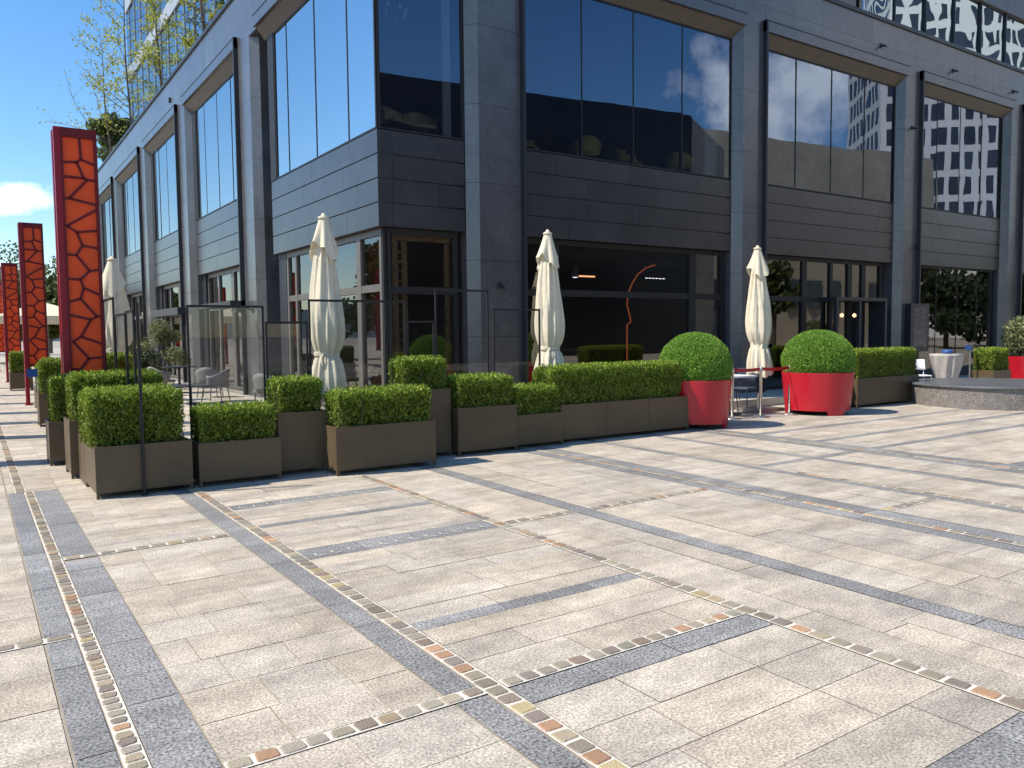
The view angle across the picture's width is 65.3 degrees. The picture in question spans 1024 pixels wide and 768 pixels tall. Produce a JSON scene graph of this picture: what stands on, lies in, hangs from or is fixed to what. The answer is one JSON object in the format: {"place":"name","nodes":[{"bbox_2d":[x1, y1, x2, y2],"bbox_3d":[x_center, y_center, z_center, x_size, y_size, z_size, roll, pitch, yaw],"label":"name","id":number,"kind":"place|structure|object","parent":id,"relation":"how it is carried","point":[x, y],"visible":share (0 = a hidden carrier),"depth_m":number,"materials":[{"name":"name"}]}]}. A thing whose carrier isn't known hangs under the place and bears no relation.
{"place":"outdoors","nodes":[
{"label":"outdoors","id":0,"kind":"place"},
{"bbox_2d":[0,348,60,362],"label":"paving","id":1,"kind":"structure","parent":0,"point":[56,353],"depth_m":76.53,"materials":[{"name":"stone"}]},
{"bbox_2d":[0,240,57,352],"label":"background tree","id":2,"kind":"object","parent":1,"relation":"on","point":[15,260],"visible":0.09,"depth_m":79.25,"materials":[{"name":"green plant"}]},
{"bbox_2d":[0,260,57,290],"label":"background tree","id":3,"kind":"object","parent":1,"relation":"on","point":[51,279],"visible":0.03,"depth_m":63.49,"materials":[{"name":"green plant"}]},
{"bbox_2d":[0,0,128,277],"label":"sky","id":4,"kind":"structure","parent":0,"point":[37,46],"materials":[{"name":"blue"}]},
{"bbox_2d":[125,0,226,123],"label":"glass tower","id":5,"kind":"structure","parent":0,"point":[169,9],"depth_m":43.06,"materials":[{"name":"blue reflective glass"},{"name":"white plaster"}]},
{"bbox_2d":[381,105,414,130],"bbox_3d":[-2.332,-5.165,15.869,0.604,0.806,0.718,2,5,39],"label":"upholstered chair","id":6,"kind":"object","parent":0,"point":[391,118],"visible":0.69,"depth_m":15.78,"materials":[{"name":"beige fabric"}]},
{"bbox_2d":[403,112,437,133],"bbox_3d":[-1.876,-5.197,16.299,0.718,0.806,0.604,-2,4,-23],"label":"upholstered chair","id":7,"kind":"object","parent":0,"point":[424,123],"visible":0.7,"depth_m":16.35,"materials":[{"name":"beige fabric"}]},
{"bbox_2d":[0,341,1023,767],"bbox_3d":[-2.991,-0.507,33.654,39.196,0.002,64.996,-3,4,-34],"label":"plaza paving","id":8,"kind":"structure","parent":0,"point":[786,735],"depth_m":4.85,"materials":[{"name":"stone"}]},
{"bbox_2d":[0,282,4,370],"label":"red tower","id":9,"kind":"structure","parent":8,"relation":"on","point":[2,345],"depth_m":39.09,"materials":[{"name":"metal"}]},
{"bbox_2d":[1,263,21,381],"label":"red tower","id":10,"kind":"structure","parent":8,"relation":"on","point":[10,301],"depth_m":29.04,"materials":[{"name":"metal"}]},
{"bbox_2d":[8,350,32,390],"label":"potted hedge","id":11,"kind":"object","parent":8,"relation":"on","point":[16,372],"visible":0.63,"depth_m":24.40,"materials":[{"name":"plant"}]},
{"bbox_2d":[0,303,58,323],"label":"market parasol","id":12,"kind":"object","parent":8,"relation":"on","point":[52,314],"depth_m":36.69,"materials":[{"name":"beige fabric"}]},
{"bbox_2d":[17,222,48,404],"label":"red tower","id":13,"kind":"structure","parent":8,"relation":"on","point":[33,290],"depth_m":19.04,"materials":[{"name":"metal"}]},
{"bbox_2d":[27,369,38,423],"bbox_3d":[-8.896,0.225,15.029,0.340,1.016,0.300,-3,4,-34],"label":"sign stand","id":14,"kind":"object","parent":8,"relation":"on","point":[32,372],"visible":0.29,"depth_m":14.98,"materials":[{"name":"metal"}]},
{"bbox_2d":[18,284,59,340],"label":"background tree","id":15,"kind":"object","parent":8,"relation":"on","point":[52,299],"visible":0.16,"depth_m":44.23,"materials":[{"name":"green plant"}]},
{"bbox_2d":[36,357,60,426],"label":"potted hedge","id":16,"kind":"object","parent":8,"relation":"on","point":[47,368],"visible":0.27,"depth_m":14.43,"materials":[{"name":"plant"}]},
{"bbox_2d":[50,126,105,375],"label":"red tower","id":17,"kind":"structure","parent":8,"relation":"on","point":[78,240],"depth_m":10.53,"materials":[{"name":"metal"}]},
{"bbox_2d":[45,372,110,465],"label":"potted hedge","id":18,"kind":"object","parent":8,"relation":"on","point":[56,401],"visible":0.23,"depth_m":10.04,"materials":[{"name":"plant"}]},
{"bbox_2d":[78,433,85,485],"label":"potted hedge","id":19,"kind":"object","parent":8,"relation":"on","point":[82,462],"depth_m":8.82,"materials":[{"name":"metal"}]},
{"bbox_2d":[103,297,115,370],"bbox_3d":[-5.226,-0.059,10.426,0.022,2.100,0.900,-3,4,-34],"label":"glass screen","id":20,"kind":"object","parent":8,"relation":"on","point":[109,299],"visible":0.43,"depth_m":10.03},
{"bbox_2d":[64,368,163,478],"bbox_3d":[-4.729,0.427,9.561,1.050,1.230,0.632,-3,4,-34],"label":"potted hedge","id":21,"kind":"object","parent":8,"relation":"on","point":[75,383],"visible":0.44,"depth_m":9.22,"materials":[{"name":"plant"}]},
{"bbox_2d":[102,256,132,363],"bbox_3d":[-7.168,-0.773,14.452,0.660,3.046,0.660,-3,4,-34],"label":"closed parasol","id":22,"kind":"object","parent":8,"relation":"on","point":[114,282],"visible":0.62,"depth_m":14.28,"materials":[{"name":"beige fabric"}]},
{"bbox_2d":[106,351,133,372],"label":"potted hedge","id":23,"kind":"object","parent":8,"relation":"on","point":[121,359],"visible":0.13,"depth_m":12.68,"materials":[{"name":"plant"}]},
{"bbox_2d":[113,313,126,380],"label":"glass screen","id":24,"kind":"object","parent":8,"relation":"on","point":[115,339],"visible":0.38,"depth_m":9.95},
{"bbox_2d":[124,310,136,387],"bbox_3d":[-4.315,0.117,9.094,0.022,1.900,0.540,-3,4,-34],"label":"glass screen","id":25,"kind":"object","parent":8,"relation":"on","point":[134,341],"visible":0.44,"depth_m":8.87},
{"bbox_2d":[77,382,192,499],"bbox_3d":[-3.997,0.550,8.443,0.982,1.112,0.866,-3,4,-34],"label":"potted hedge","id":26,"kind":"object","parent":8,"relation":"on","point":[109,423],"visible":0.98,"depth_m":8.14,"materials":[{"name":"plant"}]},
{"bbox_2d":[135,303,147,495],"bbox_3d":[-3.731,0.158,8.039,0.060,1.940,0.057,-3,4,-34],"label":"screen post","id":27,"kind":"object","parent":8,"relation":"on","point":[140,399],"visible":1,"depth_m":8.03,"materials":[{"name":"black metal"}]},
{"bbox_2d":[130,349,157,369],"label":"terrace shrub","id":28,"kind":"object","parent":8,"relation":"on","point":[145,363],"visible":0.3,"depth_m":23.78,"materials":[{"name":"green plant"}]},
{"bbox_2d":[128,333,168,371],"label":"terrace shrub","id":29,"kind":"object","parent":8,"relation":"on","point":[155,363],"visible":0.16,"depth_m":26.70,"materials":[{"name":"green plant"}]},
{"bbox_2d":[147,367,175,384],"bbox_3d":[-9.545,-0.081,21.697,0.718,0.806,0.604,2,5,37],"label":"wicker armchair","id":30,"kind":"object","parent":8,"relation":"on","point":[166,376],"visible":0.32,"depth_m":21.50,"materials":[{"name":"grey wicker"}]},
{"bbox_2d":[136,318,191,385],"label":"terrace shrub","id":31,"kind":"object","parent":8,"relation":"on","point":[162,333],"visible":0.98,"depth_m":24.64,"materials":[{"name":"green plant"}]},
{"bbox_2d":[161,366,196,392],"bbox_3d":[-9.418,-0.123,22.645,0.950,0.756,0.950,-3,4,-34],"label":"table","id":32,"kind":"object","parent":8,"relation":"on","point":[179,377],"visible":0.67,"depth_m":22.56,"materials":[{"name":"grey metal"}]},
{"bbox_2d":[170,384,211,404],"bbox_3d":[-7.609,0.249,18.932,0.800,0.446,0.800,-3,4,-34],"label":"table","id":33,"kind":"object","parent":8,"relation":"on","point":[192,385],"visible":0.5,"depth_m":18.78,"materials":[{"name":"grey metal"}]},
{"bbox_2d":[195,367,223,397],"bbox_3d":[-7.931,-0.050,20.955,0.718,0.806,0.604,-1,4,-3],"label":"wicker armchair","id":34,"kind":"object","parent":8,"relation":"on","point":[201,374],"visible":0.58,"depth_m":20.70,"materials":[{"name":"grey wicker"}]},
{"bbox_2d":[201,369,230,402],"bbox_3d":[-7.202,0.033,19.532,0.604,0.806,0.718,0,4,2],"label":"wicker armchair","id":35,"kind":"object","parent":8,"relation":"on","point":[220,380],"visible":0.9,"depth_m":19.29,"materials":[{"name":"grey wicker"}]},
{"bbox_2d":[186,305,265,437],"bbox_3d":[-3.339,0.057,9.416,0.880,1.960,0.022,-3,4,-34],"label":"glass screen","id":36,"kind":"object","parent":8,"relation":"on","point":[224,306],"visible":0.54,"depth_m":9.29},
{"bbox_2d":[189,399,281,487],"bbox_3d":[-3.084,0.624,8.887,0.880,0.890,0.512,-3,4,-34],"label":"potted hedge","id":37,"kind":"object","parent":8,"relation":"on","point":[235,440],"visible":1,"depth_m":8.70,"materials":[{"name":"plant"}]},
{"bbox_2d":[252,373,271,400],"bbox_3d":[-5.239,0.159,17.242,0.718,0.806,0.604,1,4,20],"label":"wicker armchair","id":38,"kind":"object","parent":8,"relation":"on","point":[258,382],"visible":0.4,"depth_m":17.00,"materials":[{"name":"grey wicker"}]},
{"bbox_2d":[265,321,308,380],"bbox_3d":[-2.744,0.120,9.824,0.525,1.770,0.022,-3,4,-34],"label":"glass screen","id":39,"kind":"object","parent":8,"relation":"on","point":[284,322],"visible":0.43,"depth_m":9.74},
{"bbox_2d":[265,374,328,470],"bbox_3d":[-2.562,0.451,9.452,0.590,1.152,0.550,-3,4,-34],"label":"potted hedge","id":40,"kind":"object","parent":8,"relation":"on","point":[300,421],"visible":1,"depth_m":9.24,"materials":[{"name":"metal"}]},
{"bbox_2d":[309,213,346,393],"bbox_3d":[-2.518,-0.681,10.841,0.660,3.226,0.660,-3,4,-34],"label":"closed parasol","id":41,"kind":"object","parent":8,"relation":"on","point":[328,330],"visible":0.89,"depth_m":10.66,"materials":[{"name":"beige fabric"}]},
{"bbox_2d":[308,299,406,376],"bbox_3d":[-1.964,-0.059,10.344,1.335,2.045,0.022,-3,4,-34],"label":"glass screen","id":42,"kind":"object","parent":8,"relation":"on","point":[328,300],"visible":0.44,"depth_m":10.15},
{"bbox_2d":[321,383,435,475],"bbox_3d":[-1.599,0.503,9.595,1.280,1.011,0.500,-3,4,-34],"label":"potted hedge","id":43,"kind":"object","parent":8,"relation":"on","point":[378,426],"visible":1,"depth_m":9.37,"materials":[{"name":"metal"}]},
{"bbox_2d":[387,354,450,455],"bbox_3d":[-1.232,0.276,10.498,0.700,1.341,0.500,-3,4,-34],"label":"potted hedge","id":44,"kind":"object","parent":8,"relation":"on","point":[429,370],"visible":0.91,"depth_m":10.39,"materials":[{"name":"plant"}]},
{"bbox_2d":[406,321,434,356],"bbox_3d":[-1.226,0.034,10.851,0.415,1.780,0.022,-3,4,-34],"label":"glass screen","id":45,"kind":"object","parent":8,"relation":"on","point":[407,330],"visible":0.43,"depth_m":10.78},
{"bbox_2d":[434,289,488,372],"bbox_3d":[-0.687,-0.212,11.204,0.865,2.215,0.022,-3,4,-34],"label":"glass screen","id":46,"kind":"object","parent":8,"relation":"on","point":[465,290],"visible":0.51,"depth_m":11.18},
{"bbox_2d":[444,371,516,455],"bbox_3d":[-0.466,0.374,10.888,0.935,1.081,0.534,-3,4,-34],"label":"potted hedge","id":47,"kind":"object","parent":8,"relation":"on","point":[483,412],"visible":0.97,"depth_m":10.67,"materials":[{"name":"metal"}]},
{"bbox_2d":[0,363,1023,767],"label":"cobble lines","id":48,"kind":"object","parent":8,"relation":"on","point":[124,739],"visible":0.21,"depth_m":4.21,"materials":[{"name":"stone"}]},
{"bbox_2d":[0,378,1023,767],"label":"joint mortar","id":49,"kind":"object","parent":8,"relation":"on","point":[328,734],"visible":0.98,"depth_m":4.03,"materials":[{"name":"concrete"}]},
{"bbox_2d":[1,363,1023,767],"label":"bluestone bands","id":50,"kind":"object","parent":8,"relation":"on","point":[165,721],"visible":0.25,"depth_m":4.55,"materials":[{"name":"grey stone"}]},
{"bbox_2d":[511,381,562,448],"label":"potted hedge","id":51,"kind":"object","parent":50,"relation":"on","point":[539,417],"visible":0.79,"depth_m":11.24,"materials":[{"name":"plant"}]},
{"bbox_2d":[751,367,769,417],"bbox_3d":[4.600,0.145,14.784,0.330,0.931,0.330,-3,4,-34],"label":"stanchion","id":52,"kind":"object","parent":50,"relation":"on","point":[760,415],"visible":1,"depth_m":14.76,"materials":[{"name":"metal"}]},
{"bbox_2d":[493,308,540,371],"bbox_3d":[0.082,-0.123,11.732,0.830,1.955,0.022,-3,4,-34],"label":"glass screen","id":53,"kind":"object","parent":8,"relation":"on","point":[539,332],"visible":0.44,"depth_m":11.63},
{"bbox_2d":[534,230,564,380],"bbox_3d":[0.609,-0.858,12.957,0.660,3.246,0.660,-3,4,-34],"label":"closed parasol","id":54,"kind":"object","parent":8,"relation":"on","point":[549,304],"visible":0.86,"depth_m":12.77,"materials":[{"name":"beige fabric"}]},
{"bbox_2d":[98,0,1023,405],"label":"restaurant building","id":55,"kind":"structure","parent":8,"relation":"on","point":[864,166],"depth_m":22.15,"materials":[{"name":"stone"}]},
{"bbox_2d":[37,13,136,156],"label":"roof tree","id":56,"kind":"object","parent":55,"relation":"on","point":[108,59],"visible":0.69,"depth_m":47.78,"materials":[{"name":"green plant"}]},
{"bbox_2d":[85,111,129,161],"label":"round tree","id":57,"kind":"object","parent":55,"relation":"on","point":[114,138],"visible":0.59,"depth_m":50.80,"materials":[{"name":"green plant"}]},
{"bbox_2d":[102,196,112,267],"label":"window","id":58,"kind":"structure","parent":55,"relation":"in","point":[106,206],"depth_m":43.03,"materials":[{"name":"blue glass"}]},
{"bbox_2d":[76,0,163,135],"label":"roof tree","id":59,"kind":"object","parent":55,"relation":"on","point":[113,38],"visible":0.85,"depth_m":41.35,"materials":[{"name":"green plant"}]},
{"bbox_2d":[122,170,139,257],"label":"window","id":60,"kind":"structure","parent":55,"relation":"in","point":[129,187],"depth_m":36.76,"materials":[{"name":"blue glass"}]},
{"bbox_2d":[131,293,142,338],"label":"window","id":61,"kind":"structure","parent":55,"relation":"in","point":[138,295],"depth_m":37.24,"materials":[{"name":"grey metal"}]},
{"bbox_2d":[128,0,189,99],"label":"roof tree","id":62,"kind":"object","parent":55,"relation":"on","point":[156,57],"visible":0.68,"depth_m":34.56,"materials":[{"name":"green plant"}]},
{"bbox_2d":[153,133,177,241],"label":"window","id":63,"kind":"structure","parent":55,"relation":"in","point":[164,168],"depth_m":30.40,"materials":[{"name":"blue glass"}]},
{"bbox_2d":[163,282,182,378],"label":"window","id":64,"kind":"structure","parent":55,"relation":"in","point":[172,286],"depth_m":31.39,"materials":[{"name":"grey metal"}]},
{"bbox_2d":[170,0,210,63],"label":"roof tree","id":65,"kind":"object","parent":55,"relation":"on","point":[196,22],"visible":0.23,"depth_m":33.29,"materials":[{"name":"green plant"}]},
{"bbox_2d":[170,0,223,52],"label":"roof tree","id":66,"kind":"object","parent":55,"relation":"on","point":[187,42],"visible":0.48,"depth_m":28.22,"materials":[{"name":"green plant"}]},
{"bbox_2d":[195,73,236,219],"bbox_3d":[-8.668,-7.017,23.842,0.110,3.505,5.660,-3,4,-34],"label":"window","id":67,"kind":"structure","parent":55,"relation":"in","point":[215,117],"depth_m":24.14,"materials":[{"name":"blue glass"}]},
{"bbox_2d":[208,267,242,389],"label":"window","id":68,"kind":"structure","parent":55,"relation":"in","point":[234,276],"depth_m":25.18,"materials":[{"name":"grey metal"}]},
{"bbox_2d":[273,0,380,178],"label":"window","id":69,"kind":"structure","parent":55,"relation":"in","point":[324,53],"depth_m":16.94,"materials":[{"name":"blue glass"}]},
{"bbox_2d":[286,228,383,404],"bbox_3d":[-3.959,-1.289,17.587,0.112,3.620,5.480,-3,4,-34],"label":"window","id":70,"kind":"structure","parent":55,"relation":"in","point":[361,289],"depth_m":16.27,"materials":[{"name":"grey metal"}]},
{"bbox_2d":[368,236,381,385],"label":"window","id":71,"kind":"structure","parent":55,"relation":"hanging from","point":[375,324],"depth_m":15.94,"materials":[{"name":"grey metal"}]},
{"bbox_2d":[379,0,406,25],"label":"chandelier","id":72,"kind":"object","parent":55,"relation":"hanging from","point":[383,17],"visible":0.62,"depth_m":16.65,"materials":[{"name":"metal"}]},
{"bbox_2d":[375,0,463,140],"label":"window","id":73,"kind":"structure","parent":55,"relation":"in","point":[460,21],"depth_m":15.71,"materials":[{"name":"black glass"}]},
{"bbox_2d":[390,234,452,375],"bbox_3d":[-1.743,-1.189,15.976,1.420,3.540,0.120,-3,4,-34],"label":"window frame","id":74,"kind":"object","parent":55,"relation":"on","point":[446,299],"visible":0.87,"depth_m":15.69,"materials":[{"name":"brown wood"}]},
{"bbox_2d":[385,228,459,384],"bbox_3d":[-1.755,-1.195,15.761,1.580,3.620,0.100,-3,4,-34],"label":"window","id":75,"kind":"structure","parent":55,"relation":"in","point":[391,290],"depth_m":15.80,"materials":[{"name":"metal"}]},
{"bbox_2d":[528,347,624,381],"bbox_3d":[0.876,-0.384,21.883,5.200,1.130,0.800,-3,4,-34],"label":"bar counter","id":76,"kind":"object","parent":55,"relation":"on","point":[592,355],"visible":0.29,"depth_m":22.28,"materials":[{"name":"paint"}]},
{"bbox_2d":[527,238,723,342],"bbox_3d":[2.727,-1.436,18.826,6.530,3.620,0.112,-3,4,-34],"label":"window","id":77,"kind":"structure","parent":55,"relation":"in","point":[690,295],"depth_m":19.71,"materials":[{"name":"black metal"}]},
{"bbox_2d":[526,0,731,179],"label":"window","id":78,"kind":"structure","parent":55,"relation":"in","point":[729,86],"depth_m":18.52,"materials":[{"name":"black metal"}]},
{"bbox_2d":[626,264,654,361],"bbox_3d":[3.383,-1.469,20.984,1.015,3.358,0.040,-3,4,-34],"label":"arc lamp","id":79,"kind":"object","parent":55,"relation":"on","point":[629,312],"visible":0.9,"depth_m":20.73,"materials":[{"name":"red metal"}]},
{"bbox_2d":[766,255,881,389],"bbox_3d":[8.811,-1.761,22.946,6.060,3.620,0.112,-3,4,-34],"label":"window","id":80,"kind":"structure","parent":55,"relation":"in","point":[802,298],"depth_m":23.15,"materials":[{"name":"grey metal"}]},
{"bbox_2d":[768,49,895,203],"bbox_3d":[8.970,-7.116,22.558,6.360,3.505,0.110,-3,4,-34],"label":"window","id":81,"kind":"structure","parent":55,"relation":"in","point":[795,59],"depth_m":22.63,"materials":[{"name":"black metal"}]},
{"bbox_2d":[906,304,929,351],"bbox_3d":[12.634,-1.754,24.897,1.050,1.480,0.144,-3,4,-34],"label":"menu board","id":82,"kind":"object","parent":55,"relation":"attached to","point":[917,328],"visible":0.9,"depth_m":24.77,"materials":[{"name":"metal"}]},
{"bbox_2d":[919,266,993,377],"bbox_3d":[14.747,-2.073,26.894,5.590,3.620,0.110,-3,4,-34],"label":"window","id":83,"kind":"structure","parent":55,"relation":"in","point":[934,268],"depth_m":27.09,"materials":[{"name":"grey metal"}]},
{"bbox_2d":[922,95,1002,218],"bbox_3d":[14.789,-7.427,26.499,5.690,3.505,0.110,-3,4,-34],"label":"window","id":84,"kind":"structure","parent":55,"relation":"in","point":[936,100],"depth_m":26.59,"materials":[{"name":"black glass"}]},
{"bbox_2d":[531,359,688,439],"bbox_3d":[1.558,0.216,12.393,2.796,1.163,0.555,-3,4,-34],"label":"potted hedge","id":85,"kind":"object","parent":8,"relation":"on","point":[602,399],"visible":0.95,"depth_m":12.14,"materials":[{"name":"plant"}]},
{"bbox_2d":[659,331,733,428],"bbox_3d":[3.076,-0.086,13.445,1.251,1.602,1.254,-3,4,-34],"label":"topiary pot","id":86,"kind":"object","parent":8,"relation":"on","point":[704,360],"visible":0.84,"depth_m":12.96,"materials":[{"name":"red paint"}]},
{"bbox_2d":[728,368,741,419],"bbox_3d":[4.005,0.167,14.539,0.330,0.931,0.330,-3,4,-34],"label":"stanchion","id":87,"kind":"object","parent":8,"relation":"on","point":[732,417],"visible":0.78,"depth_m":14.52,"materials":[{"name":"metal"}]},
{"bbox_2d":[729,374,757,414],"bbox_3d":[4.166,0.204,15.376,0.750,0.746,0.750,-3,4,-34],"label":"table","id":88,"kind":"object","parent":8,"relation":"on","point":[739,376],"visible":0.3,"depth_m":15.21,"materials":[{"name":"white paint"}]},
{"bbox_2d":[734,368,758,407],"bbox_3d":[4.710,0.103,16.232,0.551,0.839,0.461,-4,5,-44],"label":"bistro chair","id":89,"kind":"object","parent":8,"relation":"on","point":[739,387],"visible":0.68,"depth_m":16.32,"materials":[{"name":"silver metal"}]},
{"bbox_2d":[730,396,783,408],"bbox_3d":[5.015,0.390,16.903,2.000,0.168,0.350,-3,4,-34],"label":"stone step","id":90,"kind":"object","parent":8,"relation":"on","point":[769,400],"visible":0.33,"depth_m":16.91,"materials":[{"name":"grey stone"}]},
{"bbox_2d":[735,245,783,412],"bbox_3d":[4.927,-1.098,15.881,0.660,3.266,0.660,-3,4,-34],"label":"closed parasol","id":91,"kind":"object","parent":8,"relation":"on","point":[758,321],"visible":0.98,"depth_m":15.68,"materials":[{"name":"beige fabric"}]},
{"bbox_2d":[780,365,797,414],"bbox_3d":[5.294,0.108,15.255,0.330,0.931,0.330,-3,4,-34],"label":"stanchion","id":92,"kind":"object","parent":8,"relation":"on","point":[789,412],"visible":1,"depth_m":15.24,"materials":[{"name":"metal"}]},
{"bbox_2d":[780,329,856,415],"bbox_3d":[5.882,-0.248,15.390,1.377,1.621,1.378,-3,4,-34],"label":"topiary pot","id":93,"kind":"object","parent":8,"relation":"on","point":[819,377],"visible":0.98,"depth_m":14.90,"materials":[{"name":"red paint"}]},
{"bbox_2d":[851,346,918,407],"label":"potted hedge","id":94,"kind":"object","parent":8,"relation":"on","point":[884,375],"visible":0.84,"depth_m":16.88,"materials":[{"name":"plant"}]},
{"bbox_2d":[915,359,931,378],"bbox_3d":[10.145,-0.189,19.940,0.461,0.839,0.551,-1,4,0],"label":"bistro chair","id":95,"kind":"object","parent":8,"relation":"on","point":[920,363],"visible":0.4,"depth_m":20.10,"materials":[{"name":"white paint"}]},
{"bbox_2d":[929,353,963,377],"bbox_3d":[11.123,-0.298,20.504,0.806,0.956,0.806,-3,4,-34],"label":"cocktail table","id":96,"kind":"object","parent":8,"relation":"on","point":[946,365],"visible":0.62,"depth_m":20.25,"materials":[{"name":"grey fabric"}]},
{"bbox_2d":[909,378,1023,410],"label":"stone bench","id":97,"kind":"object","parent":8,"relation":"on","point":[1003,394],"visible":0.9,"depth_m":16.05,"materials":[{"name":"stone"}]},
{"bbox_2d":[965,345,973,377],"bbox_3d":[12.224,-0.465,21.364,0.340,1.156,0.300,-3,4,-34],"label":"sign stand","id":98,"kind":"object","parent":8,"relation":"on","point":[969,348],"visible":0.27,"depth_m":21.34,"materials":[{"name":"metal"}]},
{"bbox_2d":[970,347,1010,377],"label":"potted hedge","id":99,"kind":"object","parent":8,"relation":"on","point":[991,362],"visible":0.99,"depth_m":21.38,"materials":[{"name":"plant"}]},
{"bbox_2d":[1000,315,1023,378],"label":"topiary pot","id":100,"kind":"object","parent":8,"relation":"on","point":[1014,336],"visible":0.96,"depth_m":22.65,"materials":[{"name":"red paint"}]},
{"bbox_2d":[526,139,539,149],"bbox_3d":[0.261,-5.332,18.077,0.604,0.806,0.718,1,4,21],"label":"upholstered chair","id":101,"kind":"object","parent":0,"point":[530,144],"visible":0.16,"depth_m":17.94,"materials":[{"name":"yellow fabric"}]},
{"bbox_2d":[571,135,601,157],"bbox_3d":[1.763,-5.399,18.892,0.718,0.806,0.604,-1,4,-3],"label":"upholstered chair","id":102,"kind":"object","parent":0,"point":[592,145],"visible":0.7,"depth_m":18.66,"materials":[{"name":"yellow fabric"}]},
{"bbox_2d":[614,148,641,164],"bbox_3d":[2.829,-5.470,19.820,0.604,0.806,0.718,2,4,33],"label":"upholstered chair","id":103,"kind":"object","parent":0,"point":[621,156],"visible":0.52,"depth_m":19.59,"materials":[{"name":"grey fabric"}]},
{"bbox_2d":[665,151,693,171],"bbox_3d":[4.312,-5.536,20.631,0.718,0.806,0.604,1,4,20],"label":"upholstered chair","id":104,"kind":"object","parent":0,"point":[672,161],"visible":0.75,"depth_m":20.40,"materials":[{"name":"yellow fabric"}]},
{"bbox_2d":[840,0,1023,69],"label":"glass tower","id":105,"kind":"structure","parent":0,"point":[994,29],"depth_m":27.78,"materials":[{"name":"mirror"}]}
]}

